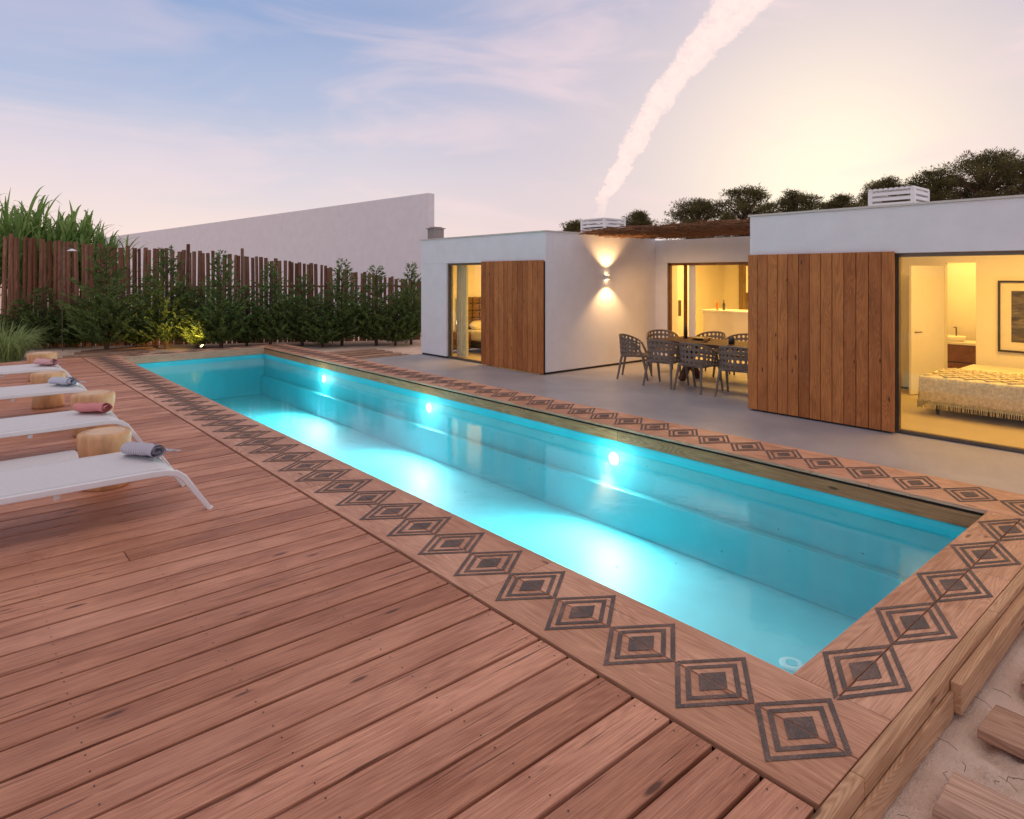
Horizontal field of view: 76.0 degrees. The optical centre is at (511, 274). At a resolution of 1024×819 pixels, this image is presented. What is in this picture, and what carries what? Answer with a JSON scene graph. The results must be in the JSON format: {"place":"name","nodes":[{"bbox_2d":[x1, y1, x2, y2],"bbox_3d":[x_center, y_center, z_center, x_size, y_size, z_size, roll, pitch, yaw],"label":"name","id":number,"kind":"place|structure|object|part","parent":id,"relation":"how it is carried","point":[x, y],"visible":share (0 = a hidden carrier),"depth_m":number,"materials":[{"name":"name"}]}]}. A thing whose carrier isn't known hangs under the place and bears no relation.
{"place":"outdoors","nodes":[
{"label":"outdoors","id":0,"kind":"place"},
{"bbox_2d":[0,450,78,469],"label":"floor cushion","id":1,"kind":"object","parent":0,"point":[39,459],"visible":0.3,"depth_m":6.10,"materials":[{"name":"fabric"}]},
{"bbox_2d":[106,193,433,317],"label":"boundary wall","id":2,"kind":"structure","parent":0,"point":[388,234],"depth_m":30.26,"materials":[{"name":"white paint"}]},
{"bbox_2d":[0,358,813,818],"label":"deck","id":3,"kind":"structure","parent":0,"point":[254,642],"depth_m":2.98,"materials":[{"name":"brown wood"}]},
{"bbox_2d":[0,364,70,376],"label":"sun lounger","id":4,"kind":"object","parent":3,"relation":"on","point":[16,369],"visible":0.8,"depth_m":10.41,"materials":[{"name":"fabric"}]},
{"bbox_2d":[33,358,61,365],"bbox_3d":[-7.585,1.417,10.766,0.362,0.116,0.354,0,0,4],"label":"towel","id":5,"kind":"object","parent":4,"relation":"on","point":[49,362],"visible":1,"depth_m":10.63,"materials":[{"name":"fabric"}]},
{"bbox_2d":[27,351,56,380],"bbox_3d":[-8.280,1.611,11.550,0.441,0.477,0.443,0,0,-41],"label":"stump table","id":6,"kind":"object","parent":3,"relation":"on","point":[32,357],"visible":0.34,"depth_m":11.38,"materials":[{"name":"brown wood"}]},
{"bbox_2d":[0,382,86,401],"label":"sun lounger","id":7,"kind":"object","parent":3,"relation":"on","point":[10,393],"visible":0.76,"depth_m":8.43,"materials":[{"name":"fabric"}]},
{"bbox_2d":[48,377,85,385],"bbox_3d":[-5.987,1.420,8.844,0.357,0.111,0.348,0,0,9],"label":"towel","id":8,"kind":"object","parent":7,"relation":"on","point":[69,381],"visible":1,"depth_m":8.72,"materials":[{"name":"fabric"}]},
{"bbox_2d":[30,371,65,408],"bbox_3d":[-6.528,1.611,9.223,0.414,0.477,0.415,0,0,-41],"label":"stump table","id":9,"kind":"object","parent":3,"relation":"on","point":[46,401],"visible":0.65,"depth_m":9.06,"materials":[{"name":"brown wood"}]},
{"bbox_2d":[0,410,142,441],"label":"sun lounger","id":10,"kind":"object","parent":3,"relation":"on","point":[28,426],"visible":0.82,"depth_m":6.64,"materials":[{"name":"fabric"}]},
{"bbox_2d":[73,402,116,412],"bbox_3d":[-4.482,1.421,7.085,0.362,0.110,0.340,0,0,-1],"label":"towel","id":11,"kind":"object","parent":10,"relation":"on","point":[94,407],"visible":1,"depth_m":6.96,"materials":[{"name":"fabric"}]},
{"bbox_2d":[70,389,114,436],"bbox_3d":[-4.886,1.611,7.642,0.441,0.477,0.442,0,0,-41],"label":"stump table","id":12,"kind":"object","parent":3,"relation":"on","point":[100,396],"visible":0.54,"depth_m":7.50,"materials":[{"name":"brown wood"}]},
{"bbox_2d":[76,426,131,491],"bbox_3d":[-3.576,1.611,5.760,0.416,0.477,0.414,0,0,-41],"label":"stump table","id":13,"kind":"object","parent":3,"relation":"on","point":[101,441],"visible":0.55,"depth_m":5.62,"materials":[{"name":"brown wood"}]},
{"bbox_2d":[0,452,212,508],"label":"sun lounger","id":14,"kind":"object","parent":3,"relation":"on","point":[54,480],"visible":0.88,"depth_m":4.90,"materials":[{"name":"fabric"}]},
{"bbox_2d":[120,442,180,457],"bbox_3d":[-2.971,1.419,5.400,0.363,0.113,0.337,0,0,21],"label":"towel","id":15,"kind":"object","parent":14,"relation":"on","point":[148,450],"visible":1,"depth_m":5.29,"materials":[{"name":"fabric"}]},
{"bbox_2d":[0,284,1023,818],"bbox_3d":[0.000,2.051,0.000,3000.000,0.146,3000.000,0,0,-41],"label":"ground","id":16,"kind":"structure","parent":0,"point":[928,780],"depth_m":2.89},
{"bbox_2d":[0,297,55,345],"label":"conifer shrub","id":17,"kind":"object","parent":16,"relation":"on","point":[6,321],"visible":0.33,"depth_m":17.87,"materials":[{"name":"green plant"}]},
{"bbox_2d":[0,319,61,362],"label":"grass clump","id":18,"kind":"object","parent":16,"relation":"on","point":[11,349],"visible":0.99,"depth_m":15.54,"materials":[{"name":"green plant"}]},
{"bbox_2d":[5,285,81,348],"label":"conifer shrub","id":19,"kind":"object","parent":16,"relation":"on","point":[45,309],"visible":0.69,"depth_m":18.05,"materials":[{"name":"green plant"}]},
{"bbox_2d":[0,185,116,314],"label":"giant reed","id":20,"kind":"object","parent":16,"relation":"on","point":[21,223],"visible":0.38,"depth_m":19.80,"materials":[{"name":"green plant"}]},
{"bbox_2d":[44,298,87,346],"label":"conifer shrub","id":21,"kind":"object","parent":16,"relation":"on","point":[76,341],"visible":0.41,"depth_m":18.25,"materials":[{"name":"green plant"}]},
{"bbox_2d":[62,248,76,350],"bbox_3d":[-11.891,0.663,17.655,0.239,2.774,0.341,0,0,-73],"label":"outdoor shower","id":22,"kind":"object","parent":16,"relation":"on","point":[70,249],"visible":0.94,"depth_m":17.59,"materials":[{"name":"metal"}]},
{"bbox_2d":[27,206,148,308],"bbox_3d":[-14.014,-0.133,21.278,4.153,4.369,4.227,0,0,-41],"label":"giant reed","id":23,"kind":"object","parent":16,"relation":"on","point":[85,240],"visible":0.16,"depth_m":21.05,"materials":[{"name":"green plant"}]},
{"bbox_2d":[57,352,142,358],"bbox_3d":[-10.176,2.018,16.190,1.848,0.045,0.230,0,0,-40],"label":"plank","id":24,"kind":"object","parent":16,"relation":"on","point":[82,357],"visible":0.35,"depth_m":16.21,"materials":[{"name":"brown wood"}]},
{"bbox_2d":[56,242,152,348],"bbox_3d":[-10.892,0.584,17.521,2.273,2.934,2.595,0,0,6],"label":"conifer shrub","id":25,"kind":"object","parent":16,"relation":"on","point":[100,312],"visible":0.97,"depth_m":17.37,"materials":[{"name":"green plant"}]},
{"bbox_2d":[63,350,148,357],"bbox_3d":[-10.335,2.018,16.739,1.872,0.045,0.230,0,0,-39],"label":"plank","id":26,"kind":"object","parent":16,"relation":"on","point":[108,353],"visible":0.94,"depth_m":16.63,"materials":[{"name":"brown wood"}]},
{"bbox_2d":[74,348,154,354],"bbox_3d":[-10.467,2.018,17.313,1.822,0.045,0.230,0,0,-38],"label":"plank","id":27,"kind":"object","parent":16,"relation":"on","point":[90,352],"visible":0.95,"depth_m":17.27,"materials":[{"name":"brown wood"}]},
{"bbox_2d":[81,345,159,351],"bbox_3d":[-10.633,2.018,17.857,1.862,0.045,0.230,0,0,-45],"label":"plank","id":28,"kind":"object","parent":16,"relation":"on","point":[153,346],"visible":0.77,"depth_m":17.80,"materials":[{"name":"brown wood"}]},
{"bbox_2d":[103,287,162,346],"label":"conifer shrub","id":29,"kind":"object","parent":16,"relation":"on","point":[139,339],"visible":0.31,"depth_m":18.20,"materials":[{"name":"green plant"}]},
{"bbox_2d":[110,244,202,348],"bbox_3d":[-9.551,0.596,18.083,2.115,2.909,2.348,0,0,37],"label":"conifer shrub","id":30,"kind":"object","parent":16,"relation":"on","point":[166,332],"visible":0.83,"depth_m":17.87,"materials":[{"name":"green plant"}]},
{"bbox_2d":[167,288,228,347],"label":"conifer shrub","id":31,"kind":"object","parent":16,"relation":"on","point":[196,342],"visible":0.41,"depth_m":18.04,"materials":[{"name":"green plant"}]},
{"bbox_2d":[0,234,420,347],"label":"fence","id":32,"kind":"object","parent":16,"relation":"on","point":[188,265],"visible":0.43,"depth_m":19.01,"materials":[{"name":"brown wood"}]},
{"bbox_2d":[178,250,262,347],"bbox_3d":[-8.097,0.660,18.205,2.259,2.782,2.126,0,0,4],"label":"conifer shrub","id":33,"kind":"object","parent":16,"relation":"on","point":[220,312],"visible":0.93,"depth_m":17.94,"materials":[{"name":"green plant"}]},
{"bbox_2d":[216,286,272,345],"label":"conifer shrub","id":34,"kind":"object","parent":16,"relation":"on","point":[246,338],"visible":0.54,"depth_m":18.39,"materials":[{"name":"green plant"}]},
{"bbox_2d":[232,261,307,344],"bbox_3d":[-6.836,0.819,18.596,2.166,2.464,2.058,0,0,42],"label":"conifer shrub","id":35,"kind":"object","parent":16,"relation":"on","point":[274,299],"visible":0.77,"depth_m":18.43,"materials":[{"name":"green plant"}]},
{"bbox_2d":[256,273,333,345],"bbox_3d":[-6.024,0.988,18.783,1.922,2.126,2.135,0,0,24],"label":"conifer shrub","id":36,"kind":"object","parent":16,"relation":"on","point":[300,306],"visible":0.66,"depth_m":18.50,"materials":[{"name":"green plant"}]},
{"bbox_2d":[287,293,354,347],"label":"conifer shrub","id":37,"kind":"object","parent":16,"relation":"on","point":[321,337],"visible":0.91,"depth_m":18.37,"materials":[{"name":"green plant"}]},
{"bbox_2d":[307,258,373,345],"bbox_3d":[-4.949,0.768,19.000,2.152,2.565,2.025,0,0,-9],"label":"conifer shrub","id":38,"kind":"object","parent":16,"relation":"on","point":[337,297],"visible":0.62,"depth_m":18.78,"materials":[{"name":"green plant"}]},
{"bbox_2d":[327,348,376,353],"bbox_3d":[-4.323,2.018,17.213,1.650,0.045,0.250,0,0,-42],"label":"plank","id":39,"kind":"object","parent":16,"relation":"on","point":[344,351],"visible":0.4,"depth_m":17.28,"materials":[{"name":"brown wood"}]},
{"bbox_2d":[334,349,384,354],"bbox_3d":[-4.045,2.018,16.898,1.640,0.045,0.250,0,0,-43],"label":"plank","id":40,"kind":"object","parent":16,"relation":"on","point":[357,352],"visible":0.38,"depth_m":16.88,"materials":[{"name":"brown wood"}]},
{"bbox_2d":[342,351,392,356],"bbox_3d":[-3.821,2.018,16.537,1.773,0.045,0.250,0,0,-43],"label":"plank","id":41,"kind":"object","parent":16,"relation":"on","point":[360,354],"visible":0.42,"depth_m":16.62,"materials":[{"name":"brown wood"}]},
{"bbox_2d":[351,352,401,357],"bbox_3d":[-3.496,2.018,16.263,1.639,0.045,0.250,0,0,-43],"label":"plank","id":42,"kind":"object","parent":16,"relation":"on","point":[382,354],"visible":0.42,"depth_m":16.29,"materials":[{"name":"brown wood"}]},
{"bbox_2d":[343,265,412,345],"bbox_3d":[-3.906,0.870,18.937,1.977,2.361,2.256,0,0,-19],"label":"conifer shrub","id":43,"kind":"object","parent":16,"relation":"on","point":[375,312],"visible":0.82,"depth_m":18.77,"materials":[{"name":"green plant"}]},
{"bbox_2d":[357,354,409,358],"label":"plank","id":44,"kind":"object","parent":16,"relation":"on","point":[383,356],"visible":0.28,"depth_m":16.01,"materials":[{"name":"brown wood"}]},
{"bbox_2d":[365,291,419,345],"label":"conifer shrub","id":45,"kind":"object","parent":16,"relation":"on","point":[401,337],"visible":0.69,"depth_m":18.77,"materials":[{"name":"green plant"}]},
{"bbox_2d":[379,262,420,344],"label":"conifer shrub","id":46,"kind":"object","parent":16,"relation":"on","point":[409,293],"visible":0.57,"depth_m":19.08,"materials":[{"name":"green plant"}]},
{"bbox_2d":[83,355,890,813],"bbox_3d":[-3.997,1.873,8.670,0.662,0.053,16.287,0,0,-41],"label":"pool coping","id":47,"kind":"object","parent":16,"relation":"on","point":[803,741],"visible":0.94,"depth_m":3.46,"materials":[{"name":"brown wood"}]},
{"bbox_2d":[136,354,966,673],"bbox_3d":[-2.532,2.588,9.935,3.410,1.123,15.650,0,0,-41],"label":"pool basin","id":48,"kind":"object","parent":16,"relation":"in","point":[772,572],"visible":0.27,"depth_m":7.48,"materials":[{"name":"blue tile"}]},
{"bbox_2d":[426,403,431,412],"bbox_3d":[-1.408,2.250,11.097,0.030,0.170,0.170,0,0,-41],"label":"pool light","id":49,"kind":"object","parent":48,"relation":"attached to","point":[429,407],"visible":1,"depth_m":11.08,"materials":[{"name":"white"}]},
{"bbox_2d":[124,348,981,527],"bbox_3d":[-2.532,1.954,9.935,3.310,0.143,15.550,0,0,-41],"label":"pool edge board","id":50,"kind":"object","parent":48,"relation":"on","point":[933,511],"visible":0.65,"depth_m":7.38,"materials":[{"name":"brown wood"}]},
{"bbox_2d":[117,346,263,357],"bbox_3d":[-7.726,1.863,15.934,3.226,0.033,0.420,0,0,-41],"label":"pool coping","id":51,"kind":"object","parent":50,"relation":"on","point":[185,352],"visible":0.88,"depth_m":15.79,"materials":[{"name":"brown wood"}]},
{"bbox_2d":[259,344,1023,519],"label":"pool coping","id":52,"kind":"object","parent":50,"relation":"on","point":[963,496],"visible":1,"depth_m":7.06,"materials":[{"name":"brown wood"}]},
{"bbox_2d":[793,511,1023,722],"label":"pool coping","id":53,"kind":"object","parent":50,"relation":"on","point":[887,655],"visible":0.83,"depth_m":3.48,"materials":[{"name":"brown wood"}]},
{"bbox_2d":[609,451,619,464],"bbox_3d":[1.245,2.250,8.023,0.030,0.170,0.170,0,0,-41],"label":"pool light","id":54,"kind":"object","parent":48,"relation":"attached to","point":[614,458],"visible":1,"depth_m":8.01,"materials":[{"name":"white glass"}]},
{"bbox_2d":[779,657,803,671],"bbox_3d":[2.184,3.038,5.122,0.180,0.022,0.180,0,0,-41],"label":"pool drain","id":55,"kind":"object","parent":48,"relation":"on","point":[791,664],"visible":0.85,"depth_m":5.10,"materials":[{"name":"white plastic"}]},
{"bbox_2d":[558,218,588,231],"bbox_3d":[3.504,-0.539,36.003,2.518,5.202,2.873,0,0,-41],"label":"pine tree","id":56,"kind":"object","parent":16,"relation":"on","point":[575,226],"visible":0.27,"depth_m":35.66,"materials":[{"name":"green plant"}]},
{"bbox_2d":[621,209,658,225],"bbox_3d":[6.850,-0.803,36.105,2.491,5.729,2.898,0,0,-41],"label":"pine tree","id":57,"kind":"object","parent":16,"relation":"on","point":[638,217],"visible":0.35,"depth_m":35.60,"materials":[{"name":"green plant"}]},
{"bbox_2d":[658,197,730,239],"bbox_3d":[9.520,-1.029,34.249,4.404,6.177,4.657,0,0,-41],"label":"pine tree","id":58,"kind":"object","parent":16,"relation":"on","point":[693,211],"visible":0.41,"depth_m":33.42,"materials":[{"name":"green plant"}]},
{"bbox_2d":[699,182,780,237],"bbox_3d":[11.858,-1.315,32.806,5.413,6.750,4.948,0,0,-41],"label":"pine tree","id":59,"kind":"object","parent":16,"relation":"on","point":[745,208],"visible":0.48,"depth_m":32.57,"materials":[{"name":"green plant"}]},
{"bbox_2d":[765,188,826,212],"bbox_3d":[14.757,-1.224,33.952,4.772,6.568,4.812,0,0,-41],"label":"pine tree","id":60,"kind":"object","parent":16,"relation":"on","point":[793,201],"visible":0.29,"depth_m":33.44,"materials":[{"name":"green plant"}]},
{"bbox_2d":[818,191,862,209],"bbox_3d":[17.832,-1.248,36.066,3.415,6.615,3.545,0,0,-41],"label":"pine tree","id":61,"kind":"object","parent":16,"relation":"on","point":[840,200],"visible":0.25,"depth_m":35.60,"materials":[{"name":"green plant"}]},
{"bbox_2d":[848,175,910,206],"bbox_3d":[18.183,-1.450,32.038,4.420,7.018,4.065,0,0,-41],"label":"pine tree","id":62,"kind":"object","parent":16,"relation":"on","point":[889,182],"visible":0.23,"depth_m":31.59,"materials":[{"name":"green plant"}]},
{"bbox_2d":[810,567,1023,818],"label":"deck edge beam","id":63,"kind":"structure","parent":16,"relation":"on","point":[871,785],"depth_m":2.84,"materials":[{"name":"brown wood"}]},
{"bbox_2d":[890,165,983,200],"bbox_3d":[20.342,-1.590,30.947,5.280,7.296,5.374,0,0,-41],"label":"pine tree","id":64,"kind":"object","parent":16,"relation":"on","point":[926,178],"visible":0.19,"depth_m":30.56,"materials":[{"name":"green plant"}]},
{"bbox_2d":[897,689,1023,818],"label":"twigs","id":65,"kind":"object","parent":16,"relation":"on","point":[965,765],"visible":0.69,"depth_m":2.64,"materials":[{"name":"brown wood"}]},
{"bbox_2d":[930,147,1023,200],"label":"pine tree","id":66,"kind":"object","parent":16,"relation":"on","point":[976,170],"visible":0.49,"depth_m":28.44,"materials":[{"name":"green plant"}]},
{"bbox_2d":[932,771,1023,818],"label":"plank","id":67,"kind":"object","parent":16,"relation":"on","point":[962,797],"visible":1,"depth_m":2.47,"materials":[{"name":"brown wood"}]},
{"bbox_2d":[963,154,1023,197],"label":"pine tree","id":68,"kind":"object","parent":16,"relation":"on","point":[1021,175],"visible":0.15,"depth_m":28.48,"materials":[{"name":"green plant"}]},
{"bbox_2d":[977,705,1023,759],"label":"plank","id":69,"kind":"object","parent":16,"relation":"on","point":[1000,727],"visible":1,"depth_m":2.86,"materials":[{"name":"brown wood"}]},
{"bbox_2d":[1021,679,1023,692],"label":"plank","id":70,"kind":"object","parent":16,"relation":"on","point":[1022,686],"visible":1,"depth_m":3.19,"materials":[{"name":"brown wood"}]},
{"bbox_2d":[0,0,1023,243],"label":"sky","id":71,"kind":"structure","parent":0,"point":[145,115],"materials":[{"name":"blue"}]},
{"bbox_2d":[361,349,1023,494],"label":"patio","id":72,"kind":"structure","parent":0,"point":[730,412],"depth_m":9.24,"materials":[{"name":"grey concrete"}]},
{"bbox_2d":[616,333,652,380],"bbox_3d":[2.351,1.554,12.561,0.606,0.838,0.680,0,0,19],"label":"dining chair","id":73,"kind":"object","parent":72,"relation":"on","point":[627,344],"visible":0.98,"depth_m":12.39,"materials":[{"name":"plastic"}]},
{"bbox_2d":[646,329,680,372],"bbox_3d":[3.072,1.554,13.377,0.680,0.838,0.606,0,0,-1],"label":"dining chair","id":74,"kind":"object","parent":72,"relation":"on","point":[661,334],"visible":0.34,"depth_m":13.60,"materials":[{"name":"plastic"}]},
{"bbox_2d":[642,339,688,388],"bbox_3d":[2.734,1.554,11.670,0.680,0.838,0.606,0,0,44],"label":"dining chair","id":75,"kind":"object","parent":72,"relation":"on","point":[658,358],"visible":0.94,"depth_m":11.44,"materials":[{"name":"plastic"}]},
{"bbox_2d":[673,342,723,394],"bbox_3d":[3.169,1.554,11.166,0.606,0.838,0.680,0,0,-36],"label":"dining chair","id":76,"kind":"object","parent":72,"relation":"on","point":[693,363],"visible":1,"depth_m":10.95,"materials":[{"name":"plastic"}]},
{"bbox_2d":[653,336,747,380],"bbox_3d":[3.826,1.601,11.790,0.996,0.763,2.450,0,0,-41],"label":"dining table","id":77,"kind":"object","parent":72,"relation":"on","point":[714,343],"visible":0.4,"depth_m":12.13,"materials":[{"name":"brown wood"}]},
{"bbox_2d":[684,323,687,337],"bbox_3d":[3.335,1.068,12.588,0.074,0.300,0.074,0,0,-41],"label":"bottle","id":78,"kind":"object","parent":77,"relation":"on","point":[685,332],"visible":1,"depth_m":12.56,"materials":[{"name":"black glass"}]},
{"bbox_2d":[691,337,711,339],"bbox_3d":[3.564,1.198,12.323,0.380,0.040,0.380,0,0,-41],"label":"plate","id":79,"kind":"object","parent":77,"relation":"on","point":[699,338],"visible":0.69,"depth_m":12.26,"materials":[{"name":"black ceramic"}]},
{"bbox_2d":[728,337,734,343],"bbox_3d":[3.859,1.158,11.522,0.110,0.120,0.108,0,0,-41],"label":"jar","id":80,"kind":"object","parent":77,"relation":"on","point":[731,340],"visible":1,"depth_m":11.48,"materials":[{"name":"black ceramic"}]},
{"bbox_2d":[688,331,730,376],"bbox_3d":[3.917,1.554,13.024,0.606,0.838,0.680,0,0,-39],"label":"dining chair","id":81,"kind":"object","parent":72,"relation":"on","point":[722,336],"visible":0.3,"depth_m":13.17,"materials":[{"name":"plastic"}]},
{"bbox_2d":[714,346,747,396],"bbox_3d":[3.689,1.554,10.655,0.680,0.838,0.606,0,0,39],"label":"dining chair","id":82,"kind":"object","parent":72,"relation":"on","point":[730,366],"visible":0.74,"depth_m":10.47,"materials":[{"name":"plastic"}]},
{"bbox_2d":[723,333,747,374],"bbox_3d":[4.373,1.554,12.496,0.680,0.838,0.606,0,0,44],"label":"dining chair","id":83,"kind":"object","parent":72,"relation":"on","point":[741,338],"visible":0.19,"depth_m":12.75,"materials":[{"name":"plastic"}]},
{"bbox_2d":[420,186,1023,452],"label":"house","id":84,"kind":"structure","parent":0,"point":[828,315],"depth_m":10.20,"materials":[{"name":"paint"}]},
{"bbox_2d":[457,265,467,356],"bbox_3d":[-1.171,0.690,15.515,0.113,2.480,0.420,0,0,-41],"label":"curtain","id":85,"kind":"object","parent":84,"relation":"hanging from","point":[462,310],"visible":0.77,"depth_m":15.48,"materials":[{"name":"fabric"}]},
{"bbox_2d":[453,331,471,352],"bbox_3d":[-1.287,1.692,16.459,0.400,0.515,0.400,0,0,-41],"label":"bedside table","id":86,"kind":"object","parent":84,"relation":"on","point":[455,339],"visible":0.29,"depth_m":16.35,"materials":[{"name":"brown wood"}]},
{"bbox_2d":[448,263,480,362],"bbox_3d":[-0.414,0.847,14.276,0.070,2.227,3.275,0,0,-41],"label":"window","id":87,"kind":"structure","parent":84,"relation":"in","point":[449,265],"depth_m":15.48,"materials":[{"name":"metal"}]},
{"bbox_2d":[468,297,480,348],"bbox_3d":[-0.017,1.202,16.472,1.792,1.256,2.160,0,0,-41],"label":"bed","id":88,"kind":"object","parent":84,"relation":"on","point":[474,326],"visible":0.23,"depth_m":16.86,"materials":[{"name":"fabric"}]},
{"bbox_2d":[579,219,749,238],"bbox_3d":[3.709,-0.883,12.732,2.757,0.203,4.383,0,0,-41],"label":"brushwood canopy","id":89,"kind":"object","parent":84,"relation":"on","point":[707,229],"visible":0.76,"depth_m":12.50,"materials":[{"name":"brown wicker"}]},
{"bbox_2d":[678,265,688,347],"bbox_3d":[4.029,0.800,17.064,1.000,2.300,0.830,0,0,-41],"label":"wardrobe","id":90,"kind":"object","parent":84,"relation":"on","point":[680,300],"visible":0.14,"depth_m":16.84,"materials":[{"name":"wood"}]},
{"bbox_3d":[3.830,0.800,16.912,0.500,2.300,0.800,0,0,-41],"label":"door","id":91,"kind":"part","parent":90,"relation":"part of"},
{"bbox_3d":[4.210,0.800,17.240,0.496,2.300,0.800,0,0,-41],"label":"door","id":92,"kind":"part","parent":90,"relation":"part of","materials":[{"name":"wood"}]},
{"bbox_2d":[700,309,747,354],"bbox_3d":[5.814,1.405,15.455,0.700,1.090,2.700,0,0,-41],"label":"kitchen counter","id":93,"kind":"object","parent":84,"relation":"on","point":[728,322],"visible":0.3,"depth_m":15.78,"materials":[{"name":"paint"}]},
{"bbox_2d":[739,265,747,309],"bbox_3d":[7.050,0.350,18.767,0.113,1.800,1.200,0,0,-41],"label":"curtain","id":94,"kind":"object","parent":84,"relation":"hanging from","point":[743,299],"visible":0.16,"depth_m":19.17,"materials":[{"name":"brown fabric"}]},
{"bbox_2d":[909,266,943,394],"bbox_3d":[6.839,0.895,10.758,0.800,2.090,0.099,0,0,-23],"label":"open door","id":95,"kind":"structure","parent":84,"relation":"attached to","point":[926,319],"depth_m":10.74,"materials":[{"name":"metal"}]},
{"bbox_2d":[909,266,943,394],"bbox_3d":[6.828,0.895,10.785,0.800,2.090,0.040,0,0,-23],"label":"door leaf","id":96,"kind":"structure","parent":95,"relation":"in","point":[926,283],"depth_m":10.74,"materials":[{"name":"white wood"}]},
{"bbox_2d":[895,251,1023,452],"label":"window","id":97,"kind":"structure","parent":84,"relation":"in","point":[898,256],"depth_m":8.17,"materials":[{"name":"metal"}]},
{"bbox_2d":[948,327,975,368],"bbox_3d":[7.958,1.384,11.823,0.540,0.892,1.240,0,0,-41],"label":"vanity","id":98,"kind":"object","parent":84,"relation":"in","point":[961,351],"visible":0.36,"depth_m":11.55,"materials":[{"name":"brown wood"}]},
{"bbox_2d":[916,364,1023,420],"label":"bed","id":99,"kind":"object","parent":84,"relation":"on","point":[990,389],"visible":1,"depth_m":8.83,"materials":[{"name":"fabric"}]},
{"bbox_2d":[998,281,1023,352],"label":"picture","id":100,"kind":"object","parent":84,"relation":"attached to","point":[1011,316],"visible":1,"depth_m":10.23,"materials":[{"name":"white paper"}]},
{"bbox_2d":[746,266,747,292],"bbox_3d":[7.618,0.850,17.804,0.600,2.200,2.394,0,0,-41],"label":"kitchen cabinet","id":101,"kind":"object","parent":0,"point":[746,279],"visible":0.02,"depth_m":18.49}
]}

